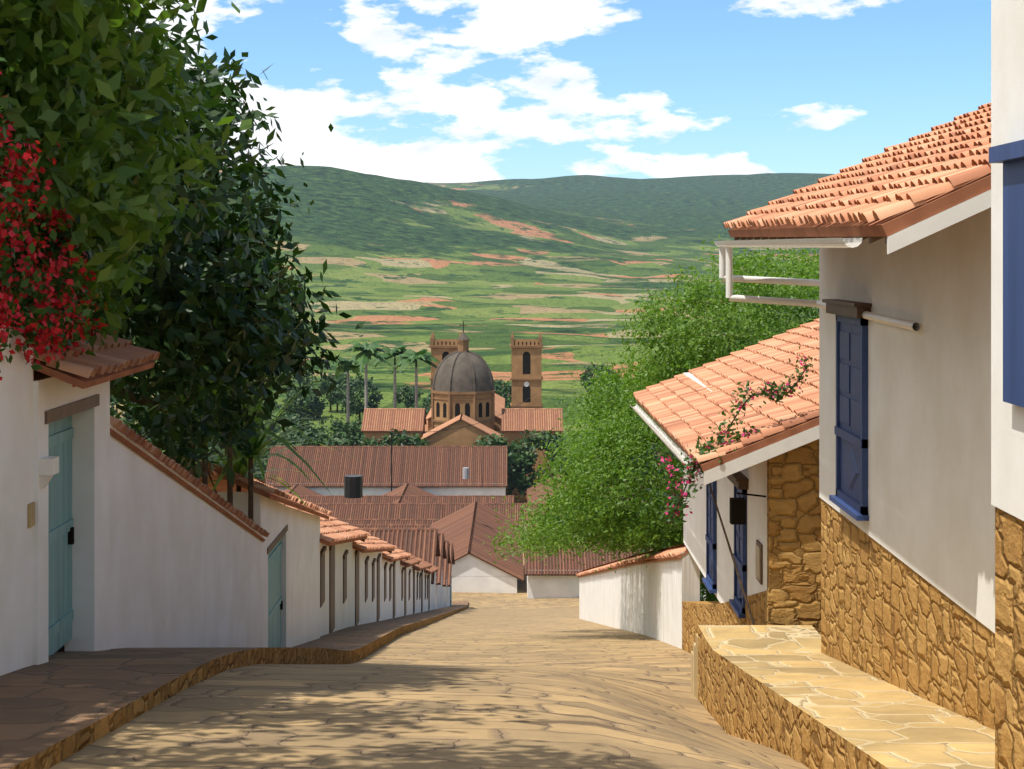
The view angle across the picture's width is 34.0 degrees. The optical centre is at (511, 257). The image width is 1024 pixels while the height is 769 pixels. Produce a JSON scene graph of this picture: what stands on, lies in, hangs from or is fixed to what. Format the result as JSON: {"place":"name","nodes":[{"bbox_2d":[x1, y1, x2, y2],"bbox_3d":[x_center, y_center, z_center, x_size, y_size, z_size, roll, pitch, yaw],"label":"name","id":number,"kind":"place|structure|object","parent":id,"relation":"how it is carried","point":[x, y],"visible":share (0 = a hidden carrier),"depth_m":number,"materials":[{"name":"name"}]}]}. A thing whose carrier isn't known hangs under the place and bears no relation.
{"place":"outdoors","nodes":[
{"label":"outdoors","id":0,"kind":"place"},
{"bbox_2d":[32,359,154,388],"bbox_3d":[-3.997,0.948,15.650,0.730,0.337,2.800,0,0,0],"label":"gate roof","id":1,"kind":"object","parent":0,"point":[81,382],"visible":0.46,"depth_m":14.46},
{"bbox_2d":[0,601,468,768],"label":"sidewalk","id":2,"kind":"structure","parent":0,"point":[57,708],"depth_m":13.18,"materials":[{"name":"stone"}]},
{"bbox_2d":[289,484,320,495],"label":"tiled roof","id":3,"kind":"structure","parent":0,"point":[299,490],"depth_m":246.98,"materials":[{"name":"tile"}]},
{"bbox_2d":[265,447,506,486],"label":"tiled roof","id":4,"kind":"structure","parent":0,"point":[390,466],"depth_m":254.53,"materials":[{"name":"tile"}]},
{"bbox_2d":[349,524,426,525],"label":"roof ridge","id":5,"kind":"structure","parent":0,"point":[388,524],"depth_m":190.43,"materials":[{"name":"tile"}]},
{"bbox_2d":[339,520,437,527],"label":"tiled roof","id":6,"kind":"structure","parent":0,"point":[391,522],"depth_m":203.57,"materials":[{"name":"tile"}]},
{"bbox_2d":[337,519,439,519],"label":"house ridge","id":7,"kind":"structure","parent":0,"point":[388,519],"depth_m":203.89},
{"bbox_2d":[351,525,425,527],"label":"town house roof","id":8,"kind":"structure","parent":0,"point":[390,526],"depth_m":190.19,"materials":[{"name":"tile"}]},
{"bbox_2d":[275,446,507,446],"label":"house ridge","id":9,"kind":"structure","parent":0,"point":[395,446],"depth_m":258.89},
{"bbox_2d":[383,484,407,502],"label":"tiled roof","id":10,"kind":"structure","parent":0,"point":[399,491],"depth_m":245.61,"materials":[{"name":"tile"}]},
{"bbox_2d":[359,528,437,530],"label":"house ridge","id":11,"kind":"structure","parent":0,"point":[399,529],"depth_m":108.64,"materials":[{"name":"tile"}]},
{"bbox_2d":[365,530,436,583],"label":"tiled roof","id":12,"kind":"structure","parent":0,"point":[415,543],"depth_m":107.61,"materials":[{"name":"tile"}]},
{"bbox_2d":[294,495,513,496],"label":"house ridge","id":13,"kind":"structure","parent":0,"point":[411,495],"depth_m":235.94,"materials":[{"name":"tile"}]},
{"bbox_2d":[296,496,513,502],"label":"roof eave","id":14,"kind":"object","parent":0,"point":[408,499],"depth_m":235.17,"materials":[{"name":"tile"}]},
{"bbox_2d":[400,483,432,502],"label":"tiled roof","id":15,"kind":"structure","parent":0,"point":[411,489],"depth_m":245.61,"materials":[{"name":"tile"}]},
{"bbox_2d":[312,503,544,504],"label":"roof ridge","id":16,"kind":"structure","parent":0,"point":[418,503],"depth_m":218.67,"materials":[{"name":"tile"}]},
{"bbox_2d":[49,502,808,768],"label":"street","id":17,"kind":"structure","parent":0,"point":[519,679],"depth_m":12.96,"materials":[{"name":"beige stone"}]},
{"bbox_2d":[0,0,251,355],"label":"tree","id":18,"kind":"object","parent":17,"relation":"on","point":[54,43],"depth_m":14.07,"materials":[{"name":"green plant"}]},
{"bbox_2d":[0,57,119,372],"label":"bougainvillea","id":19,"kind":"object","parent":18,"relation":"attached to","point":[75,276],"depth_m":13.40,"materials":[{"name":"plant"}]},
{"bbox_2d":[0,71,116,386],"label":"bougainvillea bracts","id":20,"kind":"object","parent":19,"relation":"attached to","point":[42,336],"visible":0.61,"depth_m":13.23,"materials":[{"name":"red plant"}]},
{"bbox_2d":[32,7,364,492],"bbox_3d":[-7.872,0.919,24.070,11.125,10.628,13.136,0,0,0],"label":"tree","id":21,"kind":"object","parent":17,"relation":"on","point":[209,285],"depth_m":21.95,"materials":[{"name":"green plant"}]},
{"bbox_2d":[579,552,699,648],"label":"garden wall","id":22,"kind":"structure","parent":17,"relation":"on","point":[655,594],"depth_m":46.37,"materials":[{"name":"paint"}]},
{"bbox_2d":[599,563,631,571],"bbox_3d":[3.638,10.575,57.494,0.327,3.283,15.009,0,0,-1],"label":"coping edge","id":23,"kind":"object","parent":22,"relation":"on","point":[623,565],"visible":0.43,"depth_m":55.77,"materials":[{"name":"tile"}]},
{"bbox_2d":[597,555,638,570],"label":"wall coping tiles","id":24,"kind":"object","parent":23,"relation":"on","point":[622,562],"visible":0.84,"depth_m":56.03,"materials":[{"name":"tile"}]},
{"bbox_2d":[629,547,687,562],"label":"wall coping tiles","id":25,"kind":"object","parent":22,"relation":"on","point":[669,552],"visible":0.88,"depth_m":41.17,"materials":[{"name":"tile"}]},
{"bbox_2d":[631,550,688,564],"bbox_3d":[3.793,7.829,43.694,0.327,2.683,12.609,0,0,-1],"label":"coping edge","id":26,"kind":"object","parent":22,"relation":"on","point":[664,558],"visible":0.5,"depth_m":40.74,"materials":[{"name":"tile"}]},
{"bbox_2d":[315,504,545,529],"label":"tiled roof","id":27,"kind":"structure","parent":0,"point":[413,511],"depth_m":217.39,"materials":[{"name":"tile"}]},
{"bbox_2d":[436,534,442,583],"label":"building wall","id":28,"kind":"structure","parent":0,"point":[441,538],"depth_m":118.58,"materials":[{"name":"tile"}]},
{"bbox_2d":[431,388,494,430],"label":"dome drum","id":29,"kind":"object","parent":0,"point":[479,407],"visible":0.75,"depth_m":287.73,"materials":[{"name":"beige stone"}]},
{"bbox_2d":[432,352,494,391],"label":"dome","id":30,"kind":"structure","parent":29,"relation":"on","point":[462,377],"depth_m":288.05,"materials":[{"name":"grey metal"}]},
{"bbox_2d":[433,321,492,391],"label":"dome ribs","id":31,"kind":"object","parent":30,"relation":"on","point":[463,339],"visible":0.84,"depth_m":290.53,"materials":[{"name":"stone"}]},
{"bbox_2d":[391,392,537,490],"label":"overhead cable","id":32,"kind":"object","parent":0,"point":[424,432],"visible":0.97,"depth_m":210.07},
{"bbox_2d":[110,165,833,454],"bbox_3d":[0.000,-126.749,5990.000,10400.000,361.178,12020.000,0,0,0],"label":"hillside","id":33,"kind":"structure","parent":0,"point":[565,266],"depth_m":2117.59,"materials":[{"name":"green plant"}]},
{"bbox_2d":[0,325,319,675],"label":"garden wall","id":34,"kind":"structure","parent":33,"relation":"on","point":[161,558],"depth_m":17.97,"materials":[{"name":"paint"}]},
{"bbox_2d":[27,456,58,527],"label":"wall fixtures","id":35,"kind":"object","parent":34,"relation":"attached to","point":[48,467],"visible":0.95,"depth_m":14.32,"materials":[{"name":"metal"}]},
{"bbox_2d":[55,645,64,652],"bbox_3d":[-4.615,6.220,23.460,0.378,9.560,17.685,0,0,-1],"label":"gates backing","id":36,"kind":"object","parent":34,"relation":"attached to","point":[62,649],"depth_m":16.16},
{"bbox_2d":[48,415,73,655],"bbox_3d":[-4.265,2.562,15.425,0.090,2.244,1.602,0,0,0],"label":"gate door","id":37,"kind":"structure","parent":36,"relation":"attached to","point":[60,536],"depth_m":15.81,"materials":[{"name":"teal wood"}]},
{"bbox_2d":[33,329,159,377],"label":"gate roof","id":38,"kind":"structure","parent":34,"relation":"attached to","point":[113,355],"depth_m":15.33,"materials":[{"name":"orange tile"}]},
{"bbox_2d":[110,428,206,499],"bbox_3d":[-4.293,2.438,19.997,0.327,1.797,6.012,0,0,-1],"label":"coping edge","id":39,"kind":"object","parent":34,"relation":"attached to","point":[116,435],"visible":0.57,"depth_m":19.34,"materials":[{"name":"tile"}]},
{"bbox_2d":[110,415,212,495],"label":"wall coping tiles","id":40,"kind":"object","parent":34,"relation":"on","point":[133,436],"visible":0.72,"depth_m":19.21,"materials":[{"name":"tile"}]},
{"bbox_2d":[45,394,287,553],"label":"gate lintels","id":41,"kind":"object","parent":34,"relation":"attached to","point":[67,410],"visible":0.39,"depth_m":15.52,"materials":[{"name":"wood"}]},
{"bbox_2d":[205,498,264,541],"bbox_3d":[-4.416,4.037,26.148,0.327,1.875,6.312,0,0,-1],"label":"wall coping","id":42,"kind":"object","parent":34,"relation":"attached to","point":[217,507],"visible":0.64,"depth_m":25.57,"materials":[{"name":"tile"}]},
{"bbox_2d":[206,491,269,536],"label":"wall coping tiles","id":43,"kind":"object","parent":34,"relation":"on","point":[225,504],"visible":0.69,"depth_m":25.76,"materials":[{"name":"tile"}]},
{"bbox_2d":[184,458,328,518],"bbox_3d":[-4.915,4.704,33.469,1.524,2.504,9.262,0,0,0],"label":"coping edge","id":44,"kind":"object","parent":34,"relation":"attached to","point":[273,497],"visible":0.71,"depth_m":29.76,"materials":[{"name":"tile"}]},
{"bbox_2d":[184,459,247,493],"bbox_3d":[-6.226,4.637,33.469,1.204,2.369,9.262,0,0,0],"label":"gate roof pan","id":45,"kind":"object","parent":44,"relation":"attached to","point":[221,486],"visible":0.07,"depth_m":33.81,"materials":[{"name":"tile"}]},
{"bbox_2d":[199,459,331,514],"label":"tiles","id":46,"kind":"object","parent":44,"relation":"on","point":[270,489],"depth_m":29.91,"materials":[{"name":"tile"}]},
{"bbox_2d":[268,539,282,646],"bbox_3d":[-4.455,6.566,31.100,0.090,2.580,2.392,0,0,0],"label":"gate door","id":47,"kind":"structure","parent":34,"relation":"in","point":[275,604],"depth_m":31.39,"materials":[{"name":"wood"}]},
{"bbox_2d":[110,331,365,521],"bbox_3d":[-5.025,3.644,27.224,5.615,7.108,7.463,0,0,0],"label":"yucca","id":48,"kind":"object","parent":33,"relation":"on","point":[239,467],"depth_m":28.21,"materials":[{"name":"green plant"}]},
{"bbox_2d":[320,541,352,635],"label":"house walls","id":49,"kind":"structure","parent":33,"relation":"on","point":[336,587],"depth_m":42.93,"materials":[{"name":"white paint"}]},
{"bbox_2d":[279,502,368,541],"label":"house roof","id":50,"kind":"structure","parent":49,"relation":"on","point":[332,529],"depth_m":43.34,"materials":[{"name":"tile"}]},
{"bbox_2d":[319,536,367,545],"bbox_3d":[-6.236,6.322,42.920,4.206,3.441,10.060,0,0,0],"label":"roof eave","id":51,"kind":"object","parent":49,"relation":"on","point":[325,542],"visible":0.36,"depth_m":40.32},
{"bbox_2d":[323,354,369,422],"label":"palm","id":52,"kind":"object","parent":33,"relation":"on","point":[344,361],"visible":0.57,"depth_m":351.76,"materials":[{"name":"plant"}]},
{"bbox_2d":[339,341,393,407],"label":"palm","id":53,"kind":"object","parent":33,"relation":"on","point":[368,350],"visible":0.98,"depth_m":328.63,"materials":[{"name":"green plant"}]},
{"bbox_2d":[353,549,381,625],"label":"house walls","id":54,"kind":"structure","parent":33,"relation":"on","point":[367,587],"depth_m":52.69,"materials":[{"name":"white paint"}]},
{"bbox_2d":[352,546,394,552],"bbox_3d":[-6.319,8.504,53.920,4.206,4.075,12.661,0,0,0],"label":"roof eave","id":55,"kind":"object","parent":54,"relation":"on","point":[368,550],"visible":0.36,"depth_m":50.22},
{"bbox_2d":[352,530,395,549],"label":"house roof","id":56,"kind":"structure","parent":54,"relation":"on","point":[370,542],"depth_m":53.46,"materials":[{"name":"tile"}]},
{"bbox_2d":[267,483,505,495],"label":"town house walls","id":57,"kind":"structure","parent":33,"relation":"on","point":[453,491],"depth_m":251.00,"materials":[{"name":"white paint"}]},
{"bbox_2d":[367,345,406,407],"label":"palm","id":58,"kind":"object","parent":33,"relation":"on","point":[394,352],"visible":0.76,"depth_m":344.49,"materials":[{"name":"plant"}]},
{"bbox_2d":[382,559,399,619],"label":"house walls","id":59,"kind":"structure","parent":33,"relation":"on","point":[390,590],"depth_m":64.58,"materials":[{"name":"white paint"}]},
{"bbox_2d":[382,547,410,559],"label":"house roof","id":60,"kind":"structure","parent":59,"relation":"on","point":[397,553],"depth_m":64.21,"materials":[{"name":"tile"}]},
{"bbox_2d":[127,410,659,495],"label":"trees","id":61,"kind":"object","parent":33,"relation":"on","point":[520,460],"depth_m":269.91,"materials":[{"name":"green plant"}]},
{"bbox_2d":[363,421,424,445],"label":"cathedral transept walls","id":62,"kind":"structure","parent":33,"relation":"on","point":[377,435],"depth_m":286.50,"materials":[{"name":"stone"}]},
{"bbox_2d":[361,409,424,431],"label":"tiled roof","id":63,"kind":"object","parent":62,"relation":"on","point":[419,412],"visible":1,"depth_m":288.85,"materials":[{"name":"orange tile"}]},
{"bbox_2d":[110,364,682,551],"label":"town trees","id":64,"kind":"object","parent":33,"relation":"on","point":[337,394],"depth_m":439.29,"materials":[{"name":"green plant"}]},
{"bbox_2d":[400,565,411,616],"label":"house walls","id":65,"kind":"structure","parent":33,"relation":"on","point":[405,591],"depth_m":74.48,"materials":[{"name":"white paint"}]},
{"bbox_2d":[400,555,421,564],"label":"house roof","id":66,"kind":"structure","parent":65,"relation":"on","point":[412,559],"depth_m":75.00,"materials":[{"name":"tile"}]},
{"bbox_2d":[391,349,440,407],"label":"palm","id":67,"kind":"object","parent":33,"relation":"on","point":[409,356],"visible":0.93,"depth_m":337.42,"materials":[{"name":"green plant"}]},
{"bbox_2d":[412,566,423,613],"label":"house walls","id":68,"kind":"structure","parent":33,"relation":"on","point":[417,591],"depth_m":86.35,"materials":[{"name":"paint"}]},
{"bbox_2d":[413,560,432,568],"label":"house roof","id":69,"kind":"structure","parent":68,"relation":"on","point":[423,564],"depth_m":86.86,"materials":[{"name":"tile"}]},
{"bbox_2d":[424,573,431,611],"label":"house walls","id":70,"kind":"structure","parent":33,"relation":"on","point":[427,594],"depth_m":98.67,"materials":[{"name":"paint"}]},
{"bbox_2d":[432,560,435,609],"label":"town house walls","id":71,"kind":"structure","parent":33,"relation":"on","point":[433,596],"depth_m":111.19,"materials":[{"name":"paint"}]},
{"bbox_2d":[436,574,441,608],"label":"town house walls","id":72,"kind":"structure","parent":33,"relation":"on","point":[438,596],"depth_m":121.16,"materials":[{"name":"paint"}]},
{"bbox_2d":[436,534,443,584],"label":"town house roof","id":73,"kind":"object","parent":72,"relation":"on","point":[439,536],"visible":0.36,"depth_m":118.41,"materials":[{"name":"tile"}]},
{"bbox_2d":[442,579,446,607],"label":"town house walls","id":74,"kind":"structure","parent":33,"relation":"on","point":[444,596],"depth_m":132.62,"materials":[{"name":"paint"}]},
{"bbox_2d":[429,331,461,407],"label":"cathedral tower","id":75,"kind":"structure","parent":33,"relation":"on","point":[441,349],"depth_m":344.90,"materials":[{"name":"stone"}]},
{"bbox_2d":[425,420,493,445],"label":"cathedral apse walls","id":76,"kind":"structure","parent":33,"relation":"on","point":[468,435],"depth_m":277.00,"materials":[{"name":"stone"}]},
{"bbox_2d":[421,414,461,438],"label":"roof gable trim","id":77,"kind":"structure","parent":76,"relation":"on","point":[441,426],"depth_m":280.76,"materials":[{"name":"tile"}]},
{"bbox_2d":[461,414,500,438],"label":"roof","id":78,"kind":"structure","parent":76,"relation":"on","point":[478,425],"depth_m":281.15,"materials":[{"name":"tile"}]},
{"bbox_2d":[428,417,501,430],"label":"cathedral nave walls","id":79,"kind":"structure","parent":33,"relation":"on","point":[498,424],"depth_m":299.00,"materials":[{"name":"stone"}]},
{"bbox_2d":[495,393,504,418],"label":"roof","id":80,"kind":"structure","parent":79,"relation":"on","point":[499,403],"depth_m":323.29,"materials":[{"name":"tile"}]},
{"bbox_2d":[451,554,516,592],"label":"town house walls","id":81,"kind":"structure","parent":33,"relation":"on","point":[470,573],"depth_m":166.00,"materials":[{"name":"white paint"}]},
{"bbox_2d":[430,502,475,558],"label":"tiled roof","id":82,"kind":"structure","parent":81,"relation":"on","point":[456,526],"depth_m":186.56,"materials":[{"name":"tile"}]},
{"bbox_2d":[469,502,523,579],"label":"tiled roof","id":83,"kind":"structure","parent":81,"relation":"on","point":[486,523],"depth_m":178.73,"materials":[{"name":"tile"}]},
{"bbox_2d":[510,331,542,407],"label":"cathedral tower","id":84,"kind":"structure","parent":33,"relation":"on","point":[526,377],"depth_m":344.90,"materials":[{"name":"stone"}]},
{"bbox_2d":[503,432,561,501],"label":"cathedral transept walls","id":85,"kind":"structure","parent":33,"relation":"on","point":[511,436],"depth_m":286.50,"materials":[{"name":"stone"}]},
{"bbox_2d":[501,409,562,431],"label":"tiled roof","id":86,"kind":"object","parent":85,"relation":"on","point":[529,418],"visible":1,"depth_m":288.85,"materials":[{"name":"orange tile"}]},
{"bbox_2d":[527,576,578,598],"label":"town house walls","id":87,"kind":"structure","parent":33,"relation":"on","point":[553,587],"depth_m":160.00,"materials":[{"name":"white paint"}]},
{"bbox_2d":[483,230,818,614],"bbox_3d":[4.430,5.114,46.277,10.656,11.845,19.188,0,0,-29],"label":"tree","id":88,"kind":"object","parent":33,"relation":"on","point":[605,524],"depth_m":42.60,"materials":[{"name":"green plant"}]},
{"bbox_2d":[682,373,820,652],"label":"house walls","id":89,"kind":"structure","parent":33,"relation":"on","point":[784,521],"depth_m":24.58,"materials":[{"name":"white paint"}]},
{"bbox_2d":[702,480,716,592],"bbox_3d":[3.710,4.995,31.600,0.220,2.430,1.500,0,0,0],"label":"house window","id":90,"kind":"structure","parent":89,"relation":"attached to","point":[710,581],"depth_m":31.44,"materials":[{"name":"blue wood"}]},
{"bbox_2d":[630,404,818,484],"bbox_3d":[5.560,2.060,30.845,5.880,2.540,13.110,0,0,0],"label":"fascia board","id":91,"kind":"object","parent":89,"relation":"attached to","point":[760,455],"visible":0.31,"depth_m":24.29,"materials":[{"name":"white wood"}]},
{"bbox_2d":[633,318,818,462],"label":"house roof","id":92,"kind":"structure","parent":89,"relation":"on","point":[680,407],"depth_m":30.58,"materials":[{"name":"orange tile"}]},
{"bbox_2d":[635,398,818,471],"bbox_3d":[5.640,1.944,30.850,5.795,2.519,13.101,0,0,0],"label":"roof eave","id":93,"kind":"object","parent":89,"relation":"on","point":[750,447],"visible":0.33,"depth_m":24.30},
{"bbox_2d":[656,346,818,624],"bbox_3d":[3.345,3.644,24.551,2.353,4.727,0.979,0,0,25],"label":"bougainvillea","id":94,"kind":"object","parent":89,"relation":"attached to","point":[724,422],"depth_m":24.65,"materials":[{"name":"green plant"}]},
{"bbox_2d":[657,353,808,521],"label":"bougainvillea flowers","id":95,"kind":"object","parent":94,"relation":"attached to","point":[687,467],"visible":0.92,"depth_m":24.64,"materials":[{"name":"plant"}]},
{"bbox_2d":[727,471,748,617],"bbox_3d":[3.710,4.680,27.600,0.220,2.260,1.500,0,0,0],"label":"house window","id":96,"kind":"structure","parent":89,"relation":"attached to","point":[739,480],"depth_m":27.34,"materials":[{"name":"blue wood"}]},
{"bbox_2d":[730,492,765,584],"bbox_3d":[3.525,4.219,25.325,0.550,1.463,1.050,0,0,0],"label":"house plaque lamp","id":97,"kind":"object","parent":89,"relation":"attached to","point":[737,511],"visible":1,"depth_m":24.80,"materials":[{"name":"black metal"}]},
{"bbox_2d":[819,207,994,729],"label":"house walls","id":98,"kind":"structure","parent":33,"relation":"on","point":[908,586],"depth_m":16.63,"materials":[{"name":"white paint"}]},
{"bbox_2d":[714,238,920,330],"bbox_3d":[3.449,0.246,18.325,1.407,0.955,8.850,0,0,0],"label":"gutter pipe","id":99,"kind":"object","parent":98,"relation":"attached to","point":[726,262],"visible":0.94,"depth_m":21.76,"materials":[{"name":"white plastic"}]},
{"bbox_2d":[822,299,871,520],"bbox_3d":[3.960,1.745,19.800,0.220,2.470,1.950,0,0,0],"label":"house window","id":100,"kind":"structure","parent":98,"relation":"attached to","point":[850,497],"depth_m":19.66,"materials":[{"name":"blue wood"}]},
{"bbox_2d":[723,102,990,227],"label":"house roof","id":101,"kind":"structure","parent":98,"relation":"on","point":[914,171],"depth_m":16.80,"materials":[{"name":"orange tile"}]},
{"bbox_2d":[728,173,990,236],"bbox_3d":[5.457,-1.436,17.651,5.169,2.539,9.301,0,0,0],"label":"roof eave","id":102,"kind":"object","parent":98,"relation":"on","point":[930,207],"visible":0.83,"depth_m":13.30,"materials":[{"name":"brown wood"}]},
{"bbox_2d":[734,189,990,253],"bbox_3d":[5.460,-1.260,17.615,5.080,2.459,9.250,0,0,0],"label":"fascia board","id":103,"kind":"object","parent":98,"relation":"attached to","point":[937,222],"visible":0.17,"depth_m":12.99,"materials":[{"name":"white wood"}]},
{"bbox_2d":[989,0,1023,768],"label":"house corner","id":104,"kind":"object","parent":33,"relation":"on","point":[1006,154],"visible":1,"depth_m":10.59,"materials":[{"name":"paint"}]},
{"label":"town house","id":105,"kind":"object","parent":33,"relation":"on","visible":0},
{"bbox_2d":[344,467,468,497],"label":"roof water tanks","id":106,"kind":"object","parent":105,"relation":"on","point":[352,489],"visible":1,"depth_m":117.53,"materials":[{"name":"black plastic"}]},
{"bbox_2d":[301,497,512,502],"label":"tiled roof","id":107,"kind":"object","parent":105,"relation":"on","point":[409,499],"visible":0.14,"depth_m":235.31,"materials":[{"name":"tile"}]},
{"bbox_2d":[527,474,561,502],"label":"town house roof","id":108,"kind":"structure","parent":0,"point":[533,497],"depth_m":252.80,"materials":[{"name":"tile"}]},
{"bbox_2d":[124,0,990,182],"label":"sky","id":109,"kind":"structure","parent":0,"point":[429,91],"materials":[{"name":"blue"}]},
{"bbox_2d":[524,542,652,575],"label":"tiled roof","id":110,"kind":"structure","parent":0,"point":[569,561],"depth_m":161.11,"materials":[{"name":"tile"}]},
{"bbox_2d":[698,625,994,768],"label":"sidewalk","id":111,"kind":"structure","parent":0,"point":[793,692],"depth_m":16.73,"materials":[{"name":"stone"}]},
{"bbox_2d":[691,634,697,698],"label":"sidewalk steps","id":112,"kind":"structure","parent":111,"relation":"attached to","point":[694,671],"depth_m":24.62,"materials":[{"name":"stone"}]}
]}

